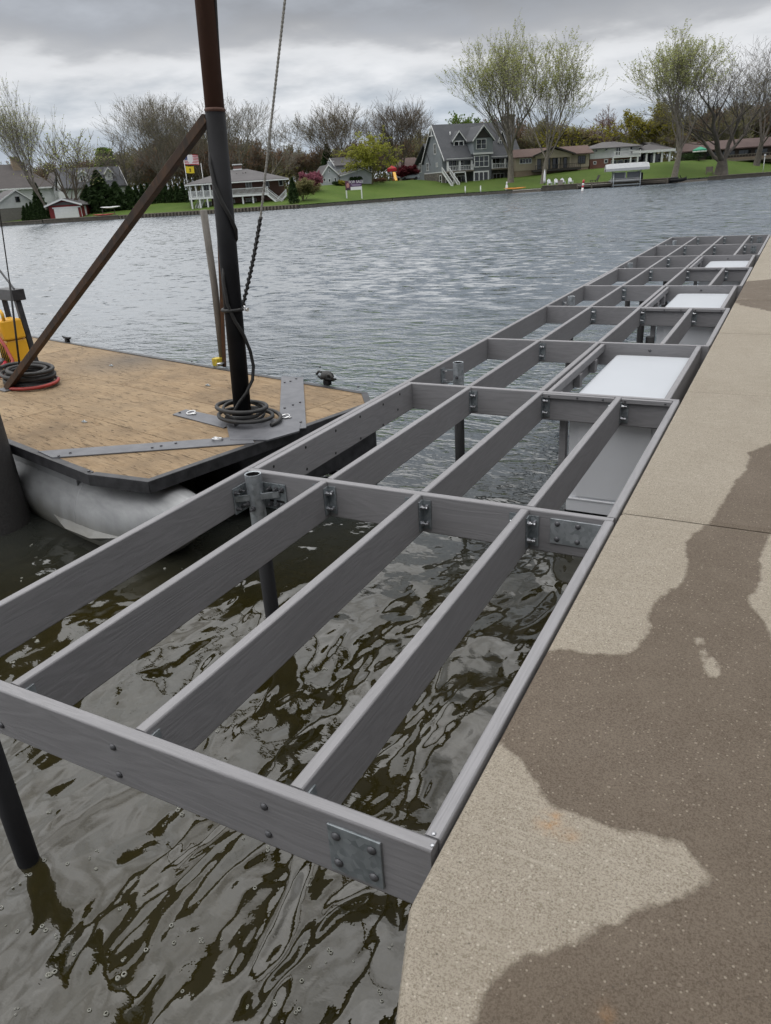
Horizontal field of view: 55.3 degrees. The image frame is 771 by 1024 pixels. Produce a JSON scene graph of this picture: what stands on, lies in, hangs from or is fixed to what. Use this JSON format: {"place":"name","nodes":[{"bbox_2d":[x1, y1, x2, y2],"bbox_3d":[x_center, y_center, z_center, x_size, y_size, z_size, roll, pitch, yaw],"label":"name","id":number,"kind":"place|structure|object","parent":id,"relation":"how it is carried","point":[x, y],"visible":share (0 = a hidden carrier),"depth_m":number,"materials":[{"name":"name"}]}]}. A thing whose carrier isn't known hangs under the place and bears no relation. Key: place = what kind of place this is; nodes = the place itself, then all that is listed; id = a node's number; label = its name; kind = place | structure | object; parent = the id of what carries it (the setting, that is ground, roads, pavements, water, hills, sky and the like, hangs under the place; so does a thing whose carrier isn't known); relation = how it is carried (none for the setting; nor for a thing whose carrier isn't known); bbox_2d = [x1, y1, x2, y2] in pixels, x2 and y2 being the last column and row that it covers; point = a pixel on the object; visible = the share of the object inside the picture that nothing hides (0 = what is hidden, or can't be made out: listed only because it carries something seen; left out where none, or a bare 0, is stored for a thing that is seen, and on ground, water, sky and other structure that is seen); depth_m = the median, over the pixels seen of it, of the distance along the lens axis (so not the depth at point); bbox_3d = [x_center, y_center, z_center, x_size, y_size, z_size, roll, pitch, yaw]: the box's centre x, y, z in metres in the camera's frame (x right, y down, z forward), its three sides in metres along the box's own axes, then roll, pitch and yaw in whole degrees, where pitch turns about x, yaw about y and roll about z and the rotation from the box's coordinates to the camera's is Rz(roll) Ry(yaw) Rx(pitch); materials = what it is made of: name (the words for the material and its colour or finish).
{"place":"outdoors","nodes":[
{"label":"outdoors","id":0,"kind":"place"},
{"bbox_2d":[0,176,770,1023],"bbox_3d":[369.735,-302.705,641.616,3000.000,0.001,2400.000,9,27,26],"label":"lake water","id":1,"kind":"structure","parent":0,"point":[376,298],"depth_m":4.25,"materials":[{"name":"liquid"}]},
{"bbox_2d":[0,414,31,536],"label":"mooring pile","id":2,"kind":"object","parent":1,"relation":"in","point":[15,514],"visible":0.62,"depth_m":5.60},
{"bbox_2d":[0,220,42,225],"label":"seawall","id":3,"kind":"object","parent":1,"relation":"in","point":[22,222],"visible":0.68,"depth_m":149.21,"materials":[{"name":"grey stone"}]},
{"bbox_2d":[42,215,118,223],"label":"seawall","id":4,"kind":"object","parent":1,"relation":"in","point":[90,218],"visible":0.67,"depth_m":143.34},
{"bbox_2d":[0,0,376,553],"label":"work barge","id":5,"kind":"object","parent":1,"relation":"on","point":[107,445],"visible":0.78,"depth_m":5.69,"materials":[{"name":"brown wood"}]},
{"bbox_2d":[0,214,19,364],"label":"whip cable","id":6,"kind":"object","parent":5,"relation":"attached to","point":[13,315],"visible":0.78,"depth_m":7.42,"materials":[{"name":"black rubber"}]},
{"bbox_2d":[0,270,42,371],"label":"power pack","id":7,"kind":"object","parent":5,"relation":"on","point":[24,338],"visible":0.58,"depth_m":8.22,"materials":[{"name":"yellow metal"}]},
{"bbox_2d":[0,337,13,377],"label":"red hose","id":8,"kind":"object","parent":7,"relation":"attached to","point":[7,350],"visible":0.55,"depth_m":8.07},
{"bbox_2d":[0,361,57,386],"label":"hose coil","id":9,"kind":"object","parent":5,"relation":"on","point":[37,373],"visible":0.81,"depth_m":7.45,"materials":[{"name":"black rubber"}]},
{"bbox_2d":[9,377,59,390],"bbox_3d":[-3.540,-1.270,7.404,0.510,0.063,0.269,-12,25,-19],"label":"red hose loop","id":10,"kind":"object","parent":5,"relation":"on","point":[57,380],"visible":1,"depth_m":7.33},
{"bbox_2d":[200,210,221,357],"bbox_3d":[-1.777,-2.292,7.638,0.123,1.559,0.093,9,27,26],"label":"wooden pole","id":11,"kind":"object","parent":5,"relation":"on","point":[210,257],"visible":0.94,"depth_m":7.55,"materials":[{"name":"wood"}]},
{"bbox_2d":[214,0,220,66],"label":"mast cable","id":12,"kind":"object","parent":5,"relation":"attached to","point":[216,10],"visible":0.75,"depth_m":4.78,"materials":[{"name":"metal"}]},
{"bbox_2d":[217,242,225,366],"bbox_3d":[-1.698,-2.276,7.623,0.199,1.548,0.036,-4,24,0],"label":"rusty pole","id":13,"kind":"object","parent":5,"relation":"on","point":[222,317],"visible":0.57,"depth_m":7.73,"materials":[{"name":"metal"}]},
{"bbox_2d":[208,148,237,240],"bbox_3d":[-1.139,-2.285,5.172,0.138,0.900,0.179,-1,24,5],"label":"control hose","id":14,"kind":"object","parent":5,"relation":"attached to","point":[224,206],"visible":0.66,"depth_m":5.12,"materials":[{"name":"black rubber"}]},
{"bbox_2d":[221,307,243,312],"bbox_3d":[-1.139,-1.517,5.513,0.185,0.026,0.185,9,27,26],"label":"choker rope","id":15,"kind":"object","parent":5,"relation":"attached to","point":[223,310],"visible":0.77,"depth_m":5.44,"materials":[{"name":"grey fabric"}]},
{"bbox_2d":[222,268,254,415],"bbox_3d":[-1.132,-1.301,5.568,0.241,1.258,0.113,-14,26,-22],"label":"hydraulic line","id":16,"kind":"object","parent":5,"relation":"attached to","point":[236,323],"visible":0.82,"depth_m":5.57,"materials":[{"name":"black rubber"}]},
{"bbox_2d":[215,399,281,426],"bbox_3d":[-1.074,-0.789,5.816,0.583,0.141,0.457,9,27,26],"label":"hydraulic hose","id":17,"kind":"object","parent":5,"relation":"on","point":[258,411],"visible":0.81,"depth_m":5.67,"materials":[{"name":"black rubber"}]},
{"bbox_2d":[222,400,265,419],"bbox_3d":[-1.117,-0.800,5.811,0.332,0.122,0.337,9,27,26],"label":"mast foot cable","id":18,"kind":"object","parent":17,"relation":"on","point":[232,417],"visible":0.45,"depth_m":5.78,"materials":[{"name":"black rubber"}]},
{"bbox_2d":[241,0,285,305],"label":"hanging rope","id":19,"kind":"object","parent":5,"relation":"hanging from","point":[250,272],"visible":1,"depth_m":5.11,"materials":[{"name":"fabric"}]},
{"bbox_2d":[316,370,334,380],"bbox_3d":[-0.540,-1.270,6.833,0.280,0.075,0.117,17,31,39],"label":"line bag","id":20,"kind":"object","parent":5,"relation":"attached to","point":[325,374],"visible":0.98,"depth_m":6.80,"materials":[{"name":"grey fabric"}]},
{"bbox_2d":[0,544,408,1022],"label":"floating bubbles","id":21,"kind":"object","parent":1,"relation":"on","point":[118,976],"visible":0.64,"depth_m":2.42,"materials":[{"name":"liquid"}]},
{"bbox_2d":[119,204,298,218],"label":"seawall","id":22,"kind":"object","parent":1,"relation":"in","point":[245,209],"visible":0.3,"depth_m":133.35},
{"bbox_2d":[299,199,391,207],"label":"seawall","id":23,"kind":"object","parent":1,"relation":"in","point":[342,203],"visible":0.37,"depth_m":137.87,"materials":[{"name":"brown stone"}]},
{"bbox_2d":[393,191,511,200],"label":"seawall","id":24,"kind":"object","parent":1,"relation":"in","point":[450,195],"visible":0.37,"depth_m":147.92,"materials":[{"name":"brown stone"}]},
{"bbox_2d":[512,188,540,192],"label":"seawall","id":25,"kind":"object","parent":1,"relation":"in","point":[526,190],"visible":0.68,"depth_m":146.40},
{"bbox_2d":[542,177,676,190],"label":"seawall","id":26,"kind":"object","parent":1,"relation":"in","point":[558,187],"visible":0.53,"depth_m":144.22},
{"bbox_2d":[604,162,649,186],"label":"lift","id":27,"kind":"object","parent":1,"relation":"in","point":[638,166],"visible":0.88,"depth_m":137.88,"materials":[{"name":"fabric"}]},
{"bbox_2d":[609,171,642,182],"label":"pontoon boat","id":28,"kind":"object","parent":27,"relation":"on","point":[634,176],"visible":0.97,"depth_m":138.72,"materials":[{"name":"metal"}]},
{"bbox_2d":[637,178,667,185],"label":"quay dock","id":29,"kind":"object","parent":1,"relation":"in","point":[654,181],"visible":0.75,"depth_m":140.47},
{"bbox_2d":[669,175,686,182],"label":"jet ski","id":30,"kind":"object","parent":1,"relation":"on","point":[675,179],"visible":1,"depth_m":140.87,"materials":[{"name":"black plastic"}]},
{"bbox_2d":[708,172,770,179],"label":"seawall","id":31,"kind":"object","parent":1,"relation":"in","point":[734,176],"visible":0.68,"depth_m":150.82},
{"bbox_2d":[0,0,770,189],"label":"sky","id":32,"kind":"structure","parent":0,"point":[73,56],"materials":[{"name":"grey"}]},
{"bbox_2d":[6,159,770,221],"bbox_3d":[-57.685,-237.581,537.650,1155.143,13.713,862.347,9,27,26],"label":"lawn","id":33,"kind":"structure","parent":0,"point":[409,188],"depth_m":154.20,"materials":[{"name":"plant"}]},
{"bbox_2d":[0,189,31,221],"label":"white garage","id":34,"kind":"structure","parent":33,"relation":"on","point":[13,202],"depth_m":154.02,"materials":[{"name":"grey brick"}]},
{"bbox_2d":[24,203,33,220],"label":"arborvitae","id":35,"kind":"object","parent":33,"relation":"on","point":[26,210],"visible":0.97,"depth_m":149.13,"materials":[{"name":"green plant"}]},
{"bbox_2d":[0,157,58,203],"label":"gabled house","id":36,"kind":"structure","parent":33,"relation":"on","point":[9,180],"depth_m":170.62,"materials":[{"name":"white"}]},
{"bbox_2d":[28,201,34,219],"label":"arborvitae","id":37,"kind":"object","parent":33,"relation":"on","point":[30,212],"visible":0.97,"depth_m":148.67,"materials":[{"name":"green plant"}]},
{"bbox_2d":[0,76,63,210],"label":"tree","id":38,"kind":"object","parent":33,"relation":"on","point":[14,136],"visible":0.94,"depth_m":141.65,"materials":[{"name":"brown plant"}]},
{"bbox_2d":[31,183,46,206],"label":"cedar","id":39,"kind":"object","parent":33,"relation":"on","point":[34,198],"visible":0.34,"depth_m":150.82,"materials":[{"name":"green plant"}]},
{"bbox_2d":[36,202,42,221],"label":"arborvitae","id":40,"kind":"object","parent":33,"relation":"on","point":[38,213],"visible":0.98,"depth_m":148.00,"materials":[{"name":"green plant"}]},
{"bbox_2d":[4,122,116,199],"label":"tree","id":41,"kind":"object","parent":33,"relation":"on","point":[64,164],"visible":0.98,"depth_m":145.13,"materials":[{"name":"brown plant"}]},
{"bbox_2d":[44,198,90,218],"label":"boathouse","id":42,"kind":"object","parent":33,"relation":"on","point":[66,208],"visible":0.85,"depth_m":146.60,"materials":[{"name":"red"}]},
{"bbox_2d":[54,207,79,217],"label":"boat door","id":43,"kind":"structure","parent":42,"relation":"in","point":[61,212],"depth_m":146.71,"materials":[{"name":"white paint"}]},
{"bbox_2d":[79,184,100,208],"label":"spruce","id":44,"kind":"object","parent":33,"relation":"on","point":[83,195],"visible":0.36,"depth_m":152.51,"materials":[{"name":"green plant"}]},
{"bbox_2d":[55,166,127,198],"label":"cape house","id":45,"kind":"structure","parent":33,"relation":"on","point":[120,182],"depth_m":168.09,"materials":[{"name":"white"}]},
{"bbox_2d":[85,170,118,213],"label":"spruce","id":46,"kind":"object","parent":33,"relation":"on","point":[98,193],"visible":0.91,"depth_m":150.04,"materials":[{"name":"green plant"}]},
{"bbox_2d":[93,147,115,166],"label":"pine","id":47,"kind":"object","parent":33,"relation":"on","point":[107,150],"visible":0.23,"depth_m":186.15,"materials":[{"name":"green plant"}]},
{"bbox_2d":[107,181,128,211],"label":"spruce","id":48,"kind":"object","parent":33,"relation":"on","point":[116,193],"visible":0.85,"depth_m":150.73,"materials":[{"name":"green plant"}]},
{"bbox_2d":[92,134,160,189],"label":"tree","id":49,"kind":"object","parent":33,"relation":"on","point":[120,163],"visible":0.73,"depth_m":170.93,"materials":[{"name":"brown plant"}]},
{"bbox_2d":[120,185,138,209],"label":"spruce","id":50,"kind":"object","parent":33,"relation":"on","point":[131,199],"visible":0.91,"depth_m":151.06,"materials":[{"name":"green plant"}]},
{"bbox_2d":[87,92,191,173],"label":"tree","id":51,"kind":"object","parent":33,"relation":"on","point":[148,124],"visible":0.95,"depth_m":158.56,"materials":[{"name":"brown plant"}]},
{"bbox_2d":[161,185,171,202],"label":"arborvitae","id":52,"kind":"object","parent":33,"relation":"on","point":[164,195],"visible":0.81,"depth_m":156.24,"materials":[{"name":"green plant"}]},
{"bbox_2d":[167,185,174,202],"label":"arborvitae","id":53,"kind":"object","parent":33,"relation":"on","point":[170,196],"visible":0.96,"depth_m":155.87,"materials":[{"name":"green plant"}]},
{"bbox_2d":[173,184,183,202],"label":"arborvitae","id":54,"kind":"object","parent":33,"relation":"on","point":[176,199],"visible":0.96,"depth_m":155.45,"materials":[{"name":"green plant"}]},
{"bbox_2d":[179,182,186,201],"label":"arborvitae","id":55,"kind":"object","parent":33,"relation":"on","point":[182,191],"visible":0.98,"depth_m":155.06,"materials":[{"name":"green plant"}]},
{"bbox_2d":[134,100,242,199],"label":"tree","id":56,"kind":"object","parent":33,"relation":"on","point":[204,142],"visible":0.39,"depth_m":163.12,"materials":[{"name":"brown plant"}]},
{"bbox_2d":[184,155,198,205],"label":"flagpole","id":57,"kind":"object","parent":33,"relation":"on","point":[191,160],"visible":0.79,"depth_m":142.51,"materials":[{"name":"fabric"}]},
{"bbox_2d":[184,164,288,208],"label":"house","id":58,"kind":"structure","parent":33,"relation":"on","point":[247,185],"depth_m":142.48,"materials":[{"name":"grey"}]},
{"bbox_2d":[189,95,288,169],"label":"tree","id":59,"kind":"object","parent":33,"relation":"on","point":[236,125],"visible":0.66,"depth_m":158.22,"materials":[{"name":"brown plant"}]},
{"bbox_2d":[254,113,308,174],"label":"tree","id":60,"kind":"object","parent":33,"relation":"on","point":[288,152],"visible":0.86,"depth_m":168.44,"materials":[{"name":"grey plant"}]},
{"bbox_2d":[287,177,299,203],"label":"cedar","id":61,"kind":"object","parent":33,"relation":"on","point":[293,196],"visible":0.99,"depth_m":134.75,"materials":[{"name":"green plant"}]},
{"bbox_2d":[295,178,323,199],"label":"shrub","id":62,"kind":"object","parent":33,"relation":"on","point":[305,186],"visible":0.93,"depth_m":137.26,"materials":[{"name":"plant"}]},
{"bbox_2d":[298,170,323,186],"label":"blossom tree","id":63,"kind":"object","parent":33,"relation":"on","point":[317,177],"visible":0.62,"depth_m":147.00,"materials":[{"name":"pink plant"}]},
{"bbox_2d":[268,92,381,159],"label":"tree","id":64,"kind":"object","parent":33,"relation":"on","point":[335,133],"visible":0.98,"depth_m":166.77,"materials":[{"name":"brown plant"}]},
{"bbox_2d":[318,143,333,167],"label":"spruce","id":65,"kind":"object","parent":33,"relation":"on","point":[324,160],"visible":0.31,"depth_m":176.90,"materials":[{"name":"green plant"}]},
{"bbox_2d":[316,157,373,184],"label":"pale house","id":66,"kind":"structure","parent":33,"relation":"on","point":[330,171],"depth_m":161.01,"materials":[{"name":"grey"}]},
{"bbox_2d":[345,180,362,198],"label":"for sale sign","id":67,"kind":"object","parent":33,"relation":"on","point":[354,185],"visible":1,"depth_m":142.29,"materials":[{"name":"white paint"}]},
{"bbox_2d":[330,126,403,183],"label":"willow tree","id":68,"kind":"object","parent":33,"relation":"on","point":[364,154],"visible":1,"depth_m":157.17,"materials":[{"name":"green plant"}]},
{"bbox_2d":[0,98,770,199],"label":"woodland","id":69,"kind":"object","parent":33,"relation":"on","point":[524,138],"visible":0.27,"depth_m":191.07,"materials":[{"name":"brown plant"}]},
{"bbox_2d":[349,88,435,180],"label":"tree","id":70,"kind":"object","parent":33,"relation":"on","point":[404,123],"visible":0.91,"depth_m":176.76,"materials":[{"name":"brown plant"}]},
{"bbox_2d":[392,157,416,180],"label":"brown roof house","id":71,"kind":"structure","parent":33,"relation":"on","point":[409,161],"depth_m":186.67,"materials":[{"name":"brick"}]},
{"bbox_2d":[396,164,420,179],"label":"tree","id":72,"kind":"object","parent":33,"relation":"on","point":[403,171],"visible":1,"depth_m":169.93,"materials":[{"name":"red plant"}]},
{"bbox_2d":[400,173,419,179],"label":"parked car","id":73,"kind":"object","parent":33,"relation":"on","point":[415,176],"visible":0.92,"depth_m":171.12,"materials":[{"name":"silver metal"}]},
{"bbox_2d":[129,131,770,199],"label":"woodland undergrowth","id":74,"kind":"object","parent":33,"relation":"on","point":[390,175],"visible":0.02,"depth_m":191.93,"materials":[{"name":"plant"}]},
{"bbox_2d":[414,115,518,185],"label":"lake house","id":75,"kind":"structure","parent":33,"relation":"on","point":[451,154],"depth_m":167.52,"materials":[{"name":"grey"}]},
{"bbox_2d":[449,161,456,170],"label":"glazed door","id":76,"kind":"structure","parent":75,"relation":"in","point":[451,163],"depth_m":167.27,"materials":[{"name":"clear glass"}]},
{"bbox_2d":[476,139,485,148],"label":"window","id":77,"kind":"structure","parent":75,"relation":"in","point":[480,143],"depth_m":164.85,"materials":[{"name":"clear glass"}]},
{"bbox_2d":[473,170,488,180],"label":"patio door","id":78,"kind":"structure","parent":75,"relation":"in","point":[477,175],"depth_m":167.68,"materials":[{"name":"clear glass"}]},
{"bbox_2d":[474,155,488,166],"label":"window","id":79,"kind":"structure","parent":75,"relation":"in","point":[479,161],"depth_m":166.53,"materials":[{"name":"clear glass"}]},
{"bbox_2d":[445,110,500,123],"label":"tree","id":80,"kind":"object","parent":33,"relation":"on","point":[457,120],"visible":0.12,"depth_m":183.73,"materials":[{"name":"green plant"}]},
{"bbox_2d":[436,10,564,182],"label":"tree","id":81,"kind":"object","parent":33,"relation":"on","point":[492,83],"visible":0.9,"depth_m":150.28,"materials":[{"name":"green plant"}]},
{"bbox_2d":[512,145,593,176],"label":"tan house","id":82,"kind":"structure","parent":33,"relation":"on","point":[528,162],"depth_m":166.25,"materials":[{"name":"brick"}]},
{"bbox_2d":[519,158,531,163],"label":"window","id":83,"kind":"structure","parent":82,"relation":"in","point":[524,160],"depth_m":166.09,"materials":[{"name":"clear glass"}]},
{"bbox_2d":[578,155,585,163],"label":"window","id":84,"kind":"structure","parent":82,"relation":"in","point":[582,159],"depth_m":166.17,"materials":[{"name":"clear glass"}]},
{"bbox_2d":[493,25,617,183],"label":"tree","id":85,"kind":"object","parent":33,"relation":"on","point":[564,98],"visible":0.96,"depth_m":146.58,"materials":[{"name":"green plant"}]},
{"bbox_2d":[534,118,585,147],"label":"tree","id":86,"kind":"object","parent":33,"relation":"on","point":[566,134],"visible":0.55,"depth_m":187.81,"materials":[{"name":"green plant"}]},
{"bbox_2d":[559,128,604,145],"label":"tree","id":87,"kind":"object","parent":33,"relation":"on","point":[587,140],"visible":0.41,"depth_m":189.42,"materials":[{"name":"green plant"}]},
{"bbox_2d":[579,105,637,141],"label":"tree","id":88,"kind":"object","parent":33,"relation":"on","point":[609,120],"visible":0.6,"depth_m":181.59,"materials":[{"name":"plant"}]},
{"bbox_2d":[617,111,644,142],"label":"tree","id":89,"kind":"object","parent":33,"relation":"on","point":[619,139],"visible":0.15,"depth_m":184.47,"materials":[{"name":"grey plant"}]},
{"bbox_2d":[588,141,675,168],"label":"split level house","id":90,"kind":"structure","parent":33,"relation":"on","point":[605,153],"depth_m":168.48,"materials":[{"name":"red brick"}]},
{"bbox_2d":[650,154,660,162],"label":"window","id":91,"kind":"structure","parent":90,"relation":"in","point":[657,156],"depth_m":174.25,"materials":[{"name":"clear glass"}]},
{"bbox_2d":[585,97,685,152],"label":"tree","id":92,"kind":"object","parent":33,"relation":"on","point":[647,127],"visible":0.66,"depth_m":173.78,"materials":[{"name":"green plant"}]},
{"bbox_2d":[618,18,735,176],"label":"tree","id":93,"kind":"object","parent":33,"relation":"on","point":[676,68],"visible":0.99,"depth_m":135.21,"materials":[{"name":"green plant"}]},
{"bbox_2d":[681,152,704,160],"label":"bush","id":94,"kind":"object","parent":33,"relation":"on","point":[688,156],"visible":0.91,"depth_m":166.96,"materials":[{"name":"green plant"}]},
{"bbox_2d":[624,40,770,174],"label":"tree","id":95,"kind":"object","parent":33,"relation":"on","point":[720,159],"visible":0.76,"depth_m":145.28,"materials":[{"name":"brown plant"}]},
{"bbox_2d":[693,147,706,155],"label":"garden parasol","id":96,"kind":"object","parent":33,"relation":"on","point":[700,149],"visible":0.91,"depth_m":164.17,"materials":[{"name":"green fabric"}]},
{"bbox_2d":[676,137,770,161],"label":"long ranch house","id":97,"kind":"structure","parent":33,"relation":"on","point":[745,149],"depth_m":169.00,"materials":[{"name":"brown"}]},
{"bbox_2d":[718,36,770,165],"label":"tree","id":98,"kind":"object","parent":33,"relation":"on","point":[757,160],"visible":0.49,"depth_m":161.41,"materials":[{"name":"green plant"}]},
{"bbox_2d":[396,236,770,1023],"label":"seawall pavement","id":99,"kind":"structure","parent":0,"point":[604,856],"depth_m":1.65,"materials":[{"name":"concrete"}]},
{"label":"lake bed","id":100,"kind":"structure","parent":0,"visible":0},
{"bbox_2d":[0,235,769,903],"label":"unfinished dock","id":101,"kind":"object","parent":100,"relation":"on","point":[308,815],"visible":0.98,"depth_m":2.88,"materials":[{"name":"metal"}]},
{"bbox_2d":[558,355,688,516],"bbox_3d":[1.791,-0.612,5.414,0.639,0.802,1.509,9,27,26],"label":"dock box","id":102,"kind":"object","parent":101,"relation":"in","point":[598,488],"visible":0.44,"depth_m":4.93,"materials":[{"name":"white plastic"}]},
{"bbox_2d":[650,294,728,381],"bbox_3d":[3.390,-1.930,8.186,0.639,0.802,1.518,9,27,26],"label":"dock box","id":103,"kind":"object","parent":101,"relation":"in","point":[697,335],"visible":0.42,"depth_m":7.67,"materials":[{"name":"white plastic"}]},
{"bbox_2d":[693,261,748,284],"bbox_3d":[5.016,-3.271,11.005,0.639,0.802,1.560,9,27,26],"label":"dock box","id":104,"kind":"object","parent":101,"relation":"in","point":[727,263],"visible":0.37,"depth_m":10.78,"materials":[{"name":"white plastic"}]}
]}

